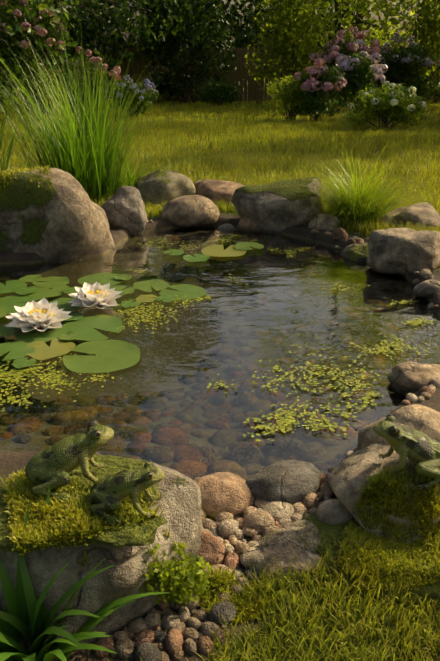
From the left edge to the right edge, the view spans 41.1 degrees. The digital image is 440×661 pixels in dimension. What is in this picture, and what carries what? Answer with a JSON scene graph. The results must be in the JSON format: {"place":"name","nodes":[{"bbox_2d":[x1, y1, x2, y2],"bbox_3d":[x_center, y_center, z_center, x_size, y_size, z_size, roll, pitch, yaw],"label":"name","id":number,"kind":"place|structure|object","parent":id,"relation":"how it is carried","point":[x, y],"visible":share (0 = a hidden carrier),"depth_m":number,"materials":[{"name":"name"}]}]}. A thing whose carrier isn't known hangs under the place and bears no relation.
{"place":"outdoors","nodes":[
{"label":"outdoors","id":0,"kind":"place"},
{"bbox_2d":[0,226,439,480],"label":"pond water","id":1,"kind":"structure","parent":0,"point":[160,403],"depth_m":2.35,"materials":[{"name":"clear liquid"}]},
{"bbox_2d":[67,282,122,308],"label":"water lily","id":2,"kind":"object","parent":1,"relation":"on","point":[97,294],"visible":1,"depth_m":2.79,"materials":[{"name":"white plant"}]},
{"bbox_2d":[0,242,263,372],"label":"lily pads","id":3,"kind":"object","parent":1,"relation":"on","point":[116,355],"visible":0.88,"depth_m":2.64,"materials":[{"name":"green plant"}]},
{"bbox_2d":[5,297,72,331],"bbox_3d":[-0.798,-0.065,2.573,0.310,0.103,0.288,-1,24,-2],"label":"water lily","id":4,"kind":"object","parent":3,"relation":"on","point":[43,314],"visible":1,"depth_m":2.55,"materials":[{"name":"white plant"}]},
{"bbox_2d":[0,232,438,440],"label":"duckweed","id":5,"kind":"object","parent":1,"relation":"on","point":[290,421],"visible":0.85,"depth_m":2.16,"materials":[{"name":"green plant"}]},
{"bbox_2d":[236,216,261,232],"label":"rock","id":6,"kind":"object","parent":1,"relation":"in","point":[246,224],"visible":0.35,"depth_m":4.16,"materials":[{"name":"grey stone"}]},
{"bbox_2d":[231,177,322,233],"bbox_3d":[0.427,-0.921,4.268,0.691,0.373,0.485,-1,24,-2],"label":"rock","id":7,"kind":"object","parent":1,"relation":"in","point":[265,208],"visible":0.75,"depth_m":4.09,"materials":[{"name":"grey stone"}]},
{"bbox_2d":[388,361,439,394],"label":"rock","id":8,"kind":"object","parent":1,"relation":"in","point":[407,377],"visible":0.65,"depth_m":2.07,"materials":[{"name":"stone"}]},
{"bbox_2d":[0,146,439,195],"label":"lawn grass","id":9,"kind":"structure","parent":0,"point":[267,167],"depth_m":6.51,"materials":[{"name":"green plant"}]},
{"bbox_2d":[0,79,439,660],"bbox_3d":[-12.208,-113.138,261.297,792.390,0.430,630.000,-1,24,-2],"label":"ground","id":10,"kind":"structure","parent":0,"point":[10,463],"depth_m":1.36,"materials":[{"name":"green plant"}]},
{"bbox_2d":[0,0,11,96],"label":"dark shrub","id":11,"kind":"object","parent":10,"relation":"on","point":[1,94],"visible":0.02,"depth_m":17.28,"materials":[{"name":"green plant"}]},
{"bbox_2d":[0,1,27,90],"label":"tall shrub","id":12,"kind":"object","parent":10,"relation":"on","point":[7,80],"visible":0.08,"depth_m":16.06,"materials":[{"name":"green plant"}]},
{"bbox_2d":[0,60,53,171],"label":"ornamental grass","id":13,"kind":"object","parent":10,"relation":"on","point":[9,152],"depth_m":4.24,"materials":[{"name":"green plant"}]},
{"bbox_2d":[0,1,54,84],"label":"shrub","id":14,"kind":"object","parent":10,"relation":"on","point":[34,73],"visible":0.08,"depth_m":18.87,"materials":[{"name":"green plant"}]},
{"bbox_2d":[1,0,63,95],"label":"shrub","id":15,"kind":"object","parent":10,"relation":"on","point":[12,3],"depth_m":17.89,"materials":[{"name":"green plant"}]},
{"bbox_2d":[0,0,84,114],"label":"flowering shrub","id":16,"kind":"object","parent":10,"relation":"on","point":[31,13],"visible":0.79,"depth_m":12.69,"materials":[{"name":"green plant"}]},
{"bbox_2d":[0,168,114,262],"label":"boulder","id":17,"kind":"object","parent":10,"relation":"on","point":[65,220],"visible":0.77,"depth_m":3.44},
{"bbox_2d":[22,0,117,104],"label":"dark shrub","id":18,"kind":"object","parent":10,"relation":"on","point":[97,43],"visible":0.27,"depth_m":18.32,"materials":[{"name":"green plant"}]},
{"bbox_2d":[0,487,169,660],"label":"strap-leaved plant","id":19,"kind":"object","parent":10,"relation":"on","point":[42,628],"visible":0.73,"depth_m":1.09,"materials":[{"name":"green plant"}]},
{"bbox_2d":[49,46,120,110],"bbox_3d":[-3.521,-6.566,15.534,1.713,1.711,1.483,14,27,29],"label":"pink shrub","id":20,"kind":"object","parent":10,"relation":"on","point":[94,61],"visible":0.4,"depth_m":15.21,"materials":[{"name":"green plant"}]},
{"bbox_2d":[0,23,182,204],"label":"tall grass","id":21,"kind":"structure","parent":10,"relation":"on","point":[80,146],"depth_m":4.79,"materials":[{"name":"green plant"}]},
{"bbox_2d":[3,0,192,108],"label":"tree","id":22,"kind":"object","parent":10,"relation":"on","point":[127,21],"visible":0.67,"depth_m":17.22,"materials":[{"name":"green plant"}]},
{"bbox_2d":[0,454,203,650],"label":"boulder","id":23,"kind":"object","parent":10,"relation":"on","point":[179,503],"visible":0.44,"depth_m":1.13,"materials":[{"name":"grey stone"}]},
{"bbox_2d":[0,466,171,567],"bbox_3d":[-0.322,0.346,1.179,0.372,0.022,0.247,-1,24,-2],"label":"moss","id":24,"kind":"object","parent":23,"relation":"on","point":[6,541],"visible":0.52,"depth_m":1.17,"materials":[{"name":"green plant"}]},
{"bbox_2d":[25,419,113,501],"bbox_3d":[-0.310,0.252,1.210,0.184,0.115,0.176,-2,20,-10],"label":"frog","id":25,"kind":"object","parent":24,"relation":"on","point":[53,466],"visible":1,"depth_m":1.18},
{"bbox_2d":[89,460,163,523],"bbox_3d":[-0.194,0.305,1.146,0.139,0.092,0.125,17,29,33],"label":"frog","id":26,"kind":"object","parent":24,"relation":"on","point":[109,492],"visible":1,"depth_m":1.12},
{"bbox_2d":[86,506,167,546],"bbox_3d":[-0.204,0.365,1.143,0.206,0.018,0.141,-1,24,-2],"label":"moss","id":27,"kind":"object","parent":23,"relation":"on","point":[140,534],"visible":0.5,"depth_m":1.10,"materials":[{"name":"green plant"}]},
{"bbox_2d":[100,186,146,235],"bbox_3d":[-0.695,-0.848,4.128,0.370,0.329,0.281,-1,24,-2],"label":"rock","id":28,"kind":"object","parent":10,"relation":"on","point":[123,207],"visible":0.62,"depth_m":4.04,"materials":[{"name":"grey stone"}]},
{"bbox_2d":[105,75,159,117],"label":"blue shrub","id":29,"kind":"object","parent":10,"relation":"on","point":[144,87],"visible":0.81,"depth_m":13.66,"materials":[{"name":"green plant"}]},
{"bbox_2d":[104,134,173,188],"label":"tall grass","id":30,"kind":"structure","parent":10,"relation":"on","point":[130,179],"depth_m":5.07,"materials":[{"name":"green plant"}]},
{"bbox_2d":[60,0,261,96],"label":"tree","id":31,"kind":"object","parent":10,"relation":"on","point":[240,33],"visible":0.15,"depth_m":21.68,"materials":[{"name":"green plant"}]},
{"bbox_2d":[134,169,196,206],"bbox_3d":[-0.460,-1.155,4.907,0.550,0.364,0.445,-1,24,-2],"label":"rock","id":32,"kind":"object","parent":10,"relation":"on","point":[158,185],"visible":0.48,"depth_m":4.75,"materials":[{"name":"grey stone"}]},
{"bbox_2d":[137,542,203,608],"bbox_3d":[-0.101,0.512,1.196,0.140,0.187,0.115,-1,24,-2],"label":"sprig plant","id":33,"kind":"object","parent":10,"relation":"on","point":[164,577],"visible":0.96,"depth_m":1.16,"materials":[{"name":"green plant"}]},
{"bbox_2d":[143,73,201,102],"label":"shrub","id":34,"kind":"object","parent":10,"relation":"on","point":[163,89],"visible":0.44,"depth_m":20.87,"materials":[{"name":"green plant"}]},
{"bbox_2d":[129,0,236,102],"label":"dark shrub","id":35,"kind":"object","parent":10,"relation":"on","point":[170,47],"visible":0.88,"depth_m":19.41,"materials":[{"name":"green plant"}]},
{"bbox_2d":[161,195,219,226],"bbox_3d":[-0.221,-0.906,4.366,0.439,0.196,0.337,-1,24,-2],"label":"rock","id":36,"kind":"object","parent":10,"relation":"on","point":[190,210],"visible":0.98,"depth_m":4.26,"materials":[{"name":"beige stone"}]},
{"bbox_2d":[170,554,211,607],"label":"sprig plant","id":37,"kind":"object","parent":10,"relation":"on","point":[197,566],"visible":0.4,"depth_m":1.20,"materials":[{"name":"green plant"}]},
{"bbox_2d":[121,0,287,80],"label":"tree","id":38,"kind":"object","parent":10,"relation":"on","point":[242,41],"visible":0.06,"depth_m":22.99,"materials":[{"name":"green plant"}]},
{"bbox_2d":[196,531,224,565],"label":"rock","id":39,"kind":"object","parent":10,"relation":"on","point":[212,551],"visible":0.46,"depth_m":1.29,"materials":[{"name":"brown stone"}]},
{"bbox_2d":[191,80,241,105],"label":"shrub","id":40,"kind":"object","parent":10,"relation":"on","point":[224,92],"visible":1,"depth_m":18.72,"materials":[{"name":"green plant"}]},
{"bbox_2d":[203,564,234,591],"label":"rock","id":41,"kind":"object","parent":10,"relation":"on","point":[220,566],"visible":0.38,"depth_m":1.27,"materials":[{"name":"beige stone"}]},
{"bbox_2d":[0,468,439,660],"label":"lawn grass","id":42,"kind":"structure","parent":10,"relation":"on","point":[313,624],"depth_m":1.16,"materials":[{"name":"green plant"}]},
{"bbox_2d":[0,118,439,155],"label":"lawn grass","id":43,"kind":"structure","parent":10,"relation":"on","point":[295,134],"depth_m":9.43,"materials":[{"name":"green plant"}]},
{"bbox_2d":[0,99,439,125],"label":"lawn grass","id":44,"kind":"structure","parent":10,"relation":"on","point":[191,111],"depth_m":14.91,"materials":[{"name":"green plant"}]},
{"bbox_2d":[0,45,439,102],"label":"fence","id":45,"kind":"object","parent":10,"relation":"on","point":[254,87],"visible":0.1,"depth_m":21.21,"materials":[{"name":"brown wood"}]},
{"bbox_2d":[195,179,245,208],"bbox_3d":[0.060,-1.133,4.927,0.560,0.244,0.485,-1,24,-2],"label":"rock","id":46,"kind":"object","parent":10,"relation":"on","point":[214,190],"visible":0.27,"depth_m":4.77,"materials":[{"name":"brown stone"}]},
{"bbox_2d":[194,472,254,516],"bbox_3d":[-0.002,0.403,1.479,0.192,0.066,0.153,-1,24,-2],"label":"rock","id":47,"kind":"object","parent":10,"relation":"on","point":[229,492],"visible":0.73,"depth_m":1.44,"materials":[{"name":"brown stone"}]},
{"bbox_2d":[218,224,235,230],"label":"rock","id":48,"kind":"object","parent":10,"relation":"on","point":[226,227],"visible":0.38,"depth_m":4.23,"materials":[{"name":"grey stone"}]},
{"bbox_2d":[197,566,273,626],"bbox_3d":[0.025,0.545,1.214,0.180,0.059,0.129,-1,24,-2],"label":"moss ground patch","id":49,"kind":"object","parent":10,"relation":"on","point":[252,603],"visible":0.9,"depth_m":1.22,"materials":[{"name":"green plant"}]},
{"bbox_2d":[243,510,274,534],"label":"rock","id":50,"kind":"object","parent":10,"relation":"on","point":[260,521],"visible":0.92,"depth_m":1.38,"materials":[{"name":"beige stone"}]},
{"bbox_2d":[172,0,354,99],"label":"tree","id":51,"kind":"object","parent":10,"relation":"on","point":[228,4],"visible":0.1,"depth_m":22.56,"materials":[{"name":"green plant"}]},
{"bbox_2d":[90,185,439,269],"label":"bank","id":52,"kind":"structure","parent":10,"relation":"on","point":[153,210],"depth_m":4.52,"materials":[{"name":"green plant"}]},
{"bbox_2d":[93,220,439,660],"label":"shore pebbles","id":53,"kind":"object","parent":10,"relation":"on","point":[151,638],"visible":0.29,"depth_m":1.19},
{"bbox_2d":[245,459,320,504],"bbox_3d":[0.158,0.385,1.508,0.223,0.077,0.146,-9,25,-21],"label":"rock","id":54,"kind":"object","parent":53,"relation":"on","point":[291,482],"visible":0.79,"depth_m":1.47,"materials":[{"name":"grey stone"}]},
{"bbox_2d":[261,501,293,520],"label":"rock","id":55,"kind":"object","parent":10,"relation":"on","point":[277,510],"visible":0.73,"depth_m":1.42,"materials":[{"name":"beige stone"}]},
{"bbox_2d":[240,520,321,580],"bbox_3d":[0.155,0.494,1.321,0.231,0.047,0.133,-14,27,-29],"label":"rock","id":56,"kind":"object","parent":10,"relation":"on","point":[281,546],"visible":0.85,"depth_m":1.30,"materials":[{"name":"grey stone"}]},
{"bbox_2d":[264,76,313,121],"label":"lime shrub","id":57,"kind":"object","parent":10,"relation":"on","point":[288,86],"visible":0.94,"depth_m":12.86,"materials":[{"name":"green plant"}]},
{"bbox_2d":[308,213,339,229],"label":"rock","id":58,"kind":"object","parent":10,"relation":"on","point":[319,221],"visible":0.79,"depth_m":4.03,"materials":[{"name":"grey stone"}]},
{"bbox_2d":[332,228,347,239],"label":"rock","id":59,"kind":"object","parent":10,"relation":"on","point":[339,233],"visible":0.81,"depth_m":3.80,"materials":[{"name":"stone"}]},
{"bbox_2d":[251,0,439,65],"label":"tree","id":60,"kind":"object","parent":10,"relation":"on","point":[371,30],"visible":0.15,"depth_m":22.60,"materials":[{"name":"green plant"}]},
{"bbox_2d":[341,243,368,261],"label":"rock","id":61,"kind":"object","parent":10,"relation":"on","point":[355,252],"visible":0.29,"depth_m":3.56,"materials":[{"name":"green stone"}]},
{"bbox_2d":[286,141,432,229],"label":"ornamental grass","id":62,"kind":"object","parent":10,"relation":"on","point":[356,203],"depth_m":4.04,"materials":[{"name":"green plant"}]},
{"bbox_2d":[290,512,439,614],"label":"moss mound","id":63,"kind":"object","parent":10,"relation":"on","point":[328,533],"visible":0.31,"depth_m":1.26,"materials":[{"name":"green plant"},{"name":"grass"}]},
{"bbox_2d":[315,499,352,523],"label":"rock","id":64,"kind":"object","parent":63,"relation":"on","point":[333,511],"visible":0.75,"depth_m":1.39,"materials":[{"name":"grey stone"}]},
{"bbox_2d":[333,461,439,591],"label":"moss mound tufts","id":65,"kind":"object","parent":63,"relation":"on","point":[381,555],"visible":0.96,"depth_m":1.31,"materials":[{"name":"green plant"}]},
{"bbox_2d":[319,580,434,616],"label":"moss ground","id":66,"kind":"structure","parent":10,"relation":"on","point":[374,604],"depth_m":1.22,"materials":[{"name":"green plant"}]},
{"bbox_2d":[362,16,401,47],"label":"tall shrub","id":67,"kind":"object","parent":10,"relation":"on","point":[377,36],"visible":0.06,"depth_m":31.93,"materials":[{"name":"green plant"}]},
{"bbox_2d":[325,443,439,543],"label":"boulder","id":68,"kind":"object","parent":10,"relation":"on","point":[346,477],"visible":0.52,"depth_m":1.39,"materials":[{"name":"grey stone"}]},
{"bbox_2d":[373,414,439,490],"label":"frog","id":69,"kind":"object","parent":68,"relation":"on","point":[421,450],"visible":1,"depth_m":1.34},
{"bbox_2d":[358,404,439,449],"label":"rock","id":70,"kind":"object","parent":10,"relation":"on","point":[423,419],"visible":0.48,"depth_m":1.54,"materials":[{"name":"beige stone"}]},
{"bbox_2d":[366,228,439,274],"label":"rock","id":71,"kind":"object","parent":10,"relation":"on","point":[403,251],"visible":0.92,"depth_m":3.21,"materials":[{"name":"grey stone"}]},
{"bbox_2d":[379,202,439,230],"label":"rock","id":72,"kind":"object","parent":10,"relation":"on","point":[421,213],"visible":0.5,"depth_m":3.90,"materials":[{"name":"beige stone"}]},
{"bbox_2d":[406,0,439,94],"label":"tree","id":73,"kind":"object","parent":10,"relation":"on","point":[430,71],"visible":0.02,"depth_m":20.70,"materials":[{"name":"green plant"}]},
{"bbox_2d":[413,279,439,297],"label":"rock","id":74,"kind":"object","parent":10,"relation":"on","point":[429,288],"visible":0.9,"depth_m":2.91,"materials":[{"name":"grey stone"}]},
{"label":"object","id":75,"kind":"object","parent":10,"relation":"on","visible":0},
{"bbox_2d":[0,164,54,198],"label":"moss","id":76,"kind":"object","parent":75,"relation":"on","point":[4,173],"visible":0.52,"depth_m":3.47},
{"bbox_2d":[30,0,438,72],"label":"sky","id":77,"kind":"structure","parent":0,"point":[372,14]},
{"bbox_2d":[309,103,438,132],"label":"mulch bed","id":78,"kind":"object","parent":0,"point":[390,125],"depth_m":13.00,"materials":[{"name":"brown soil"}]},
{"bbox_2d":[244,0,337,90],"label":"foliage","id":79,"kind":"object","parent":78,"relation":"on","point":[291,14],"visible":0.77,"depth_m":19.30,"materials":[{"name":"green plant"}]},
{"bbox_2d":[287,58,346,122],"bbox_3d":[2.130,-5.145,12.717,1.294,1.375,0.971,-1,24,-2],"label":"flowering shrub","id":80,"kind":"object","parent":78,"relation":"on","point":[320,82],"visible":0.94,"depth_m":12.50,"materials":[{"name":"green plant"}]},
{"bbox_2d":[264,0,425,102],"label":"tree","id":81,"kind":"object","parent":78,"relation":"on","point":[337,15],"visible":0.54,"depth_m":17.92,"materials":[{"name":"green plant"}]},
{"bbox_2d":[309,27,380,109],"bbox_3d":[3.512,-7.342,16.628,2.097,2.252,1.632,-1,24,-2],"label":"flowering shrub","id":82,"kind":"object","parent":78,"relation":"on","point":[335,46],"visible":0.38,"depth_m":16.07,"materials":[{"name":"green plant"}]},
{"bbox_2d":[335,39,387,113],"bbox_3d":[3.503,-6.379,14.942,1.464,1.855,1.116,-1,24,-2],"label":"flowering shrub","id":83,"kind":"object","parent":78,"relation":"on","point":[359,69],"visible":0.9,"depth_m":14.63,"materials":[{"name":"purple plant"}]},
{"bbox_2d":[342,81,426,129],"bbox_3d":[3.082,-4.130,10.938,1.569,0.950,1.094,-1,24,-2],"label":"shrub","id":84,"kind":"object","parent":78,"relation":"on","point":[384,104],"visible":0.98,"depth_m":10.81,"materials":[{"name":"green plant"}]},
{"bbox_2d":[370,33,439,100],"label":"flowering shrub","id":85,"kind":"object","parent":78,"relation":"on","point":[400,63],"visible":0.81,"depth_m":17.97,"materials":[{"name":"green plant"}]},
{"bbox_2d":[394,0,439,103],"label":"shrub","id":86,"kind":"object","parent":78,"relation":"on","point":[432,22],"visible":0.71,"depth_m":18.64,"materials":[{"name":"green plant"}]}
]}

